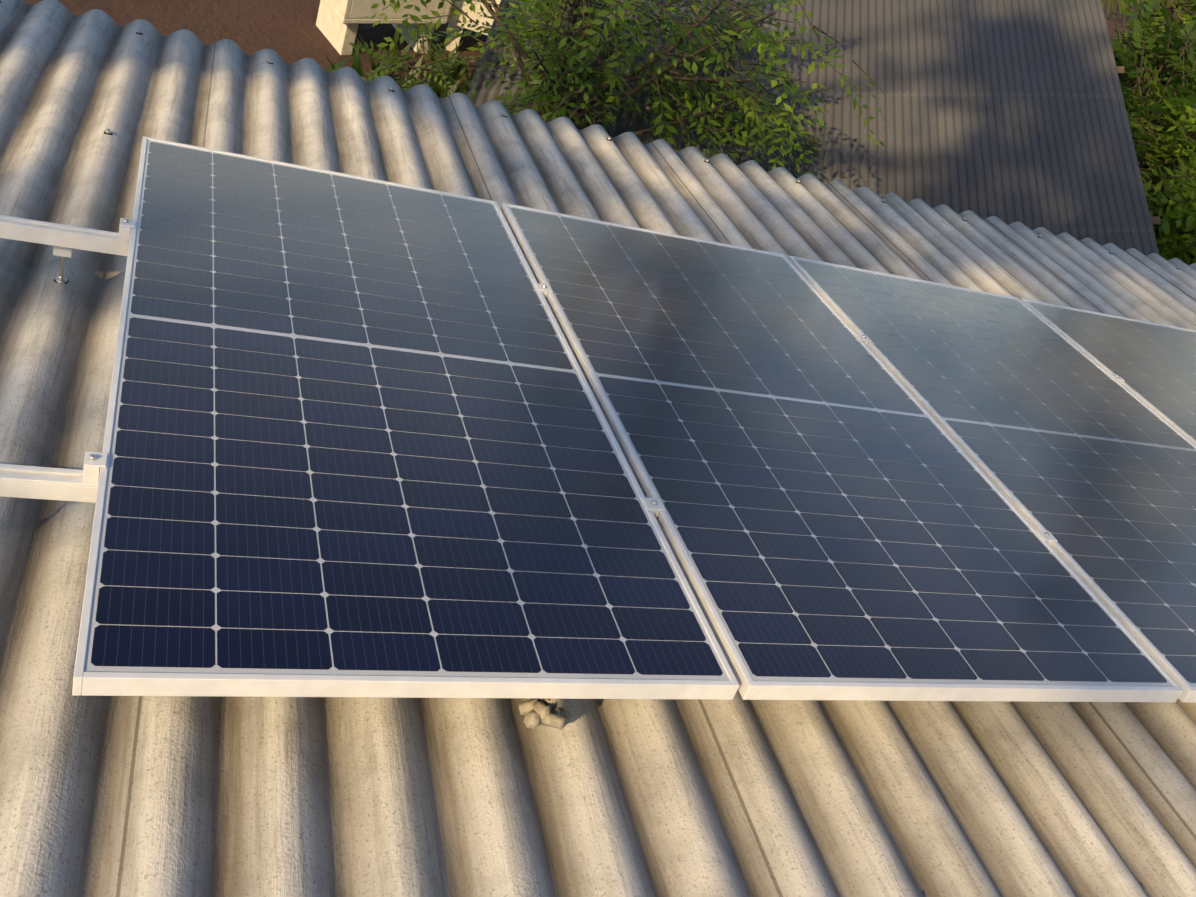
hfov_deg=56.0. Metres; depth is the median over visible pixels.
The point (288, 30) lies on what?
ground
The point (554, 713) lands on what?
stone
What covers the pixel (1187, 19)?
bush
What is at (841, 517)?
solar panel
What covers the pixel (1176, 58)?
bush
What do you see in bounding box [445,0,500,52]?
wash tank
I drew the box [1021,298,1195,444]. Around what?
solar panel
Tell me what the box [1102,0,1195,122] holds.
tree
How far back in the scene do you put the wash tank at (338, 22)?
10.23 m
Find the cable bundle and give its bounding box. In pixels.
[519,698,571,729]
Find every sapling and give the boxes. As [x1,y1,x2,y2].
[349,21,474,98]
[456,12,493,86]
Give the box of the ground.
[24,0,1192,254]
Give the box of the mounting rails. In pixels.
[0,215,1124,544]
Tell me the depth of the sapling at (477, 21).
9.74 m
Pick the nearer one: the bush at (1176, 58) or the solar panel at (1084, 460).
the solar panel at (1084, 460)
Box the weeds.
[298,23,480,97]
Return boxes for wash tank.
[316,0,451,54]
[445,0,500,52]
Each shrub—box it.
[363,0,886,174]
[589,0,825,175]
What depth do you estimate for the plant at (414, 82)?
9.10 m
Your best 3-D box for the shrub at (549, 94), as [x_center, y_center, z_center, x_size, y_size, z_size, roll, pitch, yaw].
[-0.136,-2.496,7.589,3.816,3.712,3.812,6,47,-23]
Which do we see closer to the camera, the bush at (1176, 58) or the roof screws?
the roof screws
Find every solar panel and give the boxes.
[72,136,738,699]
[501,203,1183,701]
[787,255,1195,702]
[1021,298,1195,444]
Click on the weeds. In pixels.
(457, 74)
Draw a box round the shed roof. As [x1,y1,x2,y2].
[467,0,1158,255]
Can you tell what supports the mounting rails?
on the roof sheets
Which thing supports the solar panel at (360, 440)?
on the mounting rails
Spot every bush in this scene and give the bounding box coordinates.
[1107,0,1195,264]
[1123,1,1195,218]
[1127,66,1195,264]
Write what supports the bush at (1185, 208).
on the ground
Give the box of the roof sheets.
[0,0,1195,896]
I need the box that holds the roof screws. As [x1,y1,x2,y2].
[0,1,1180,269]
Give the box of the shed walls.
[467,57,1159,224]
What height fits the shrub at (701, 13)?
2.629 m
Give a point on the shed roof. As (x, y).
(1007, 112)
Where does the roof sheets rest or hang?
on the house

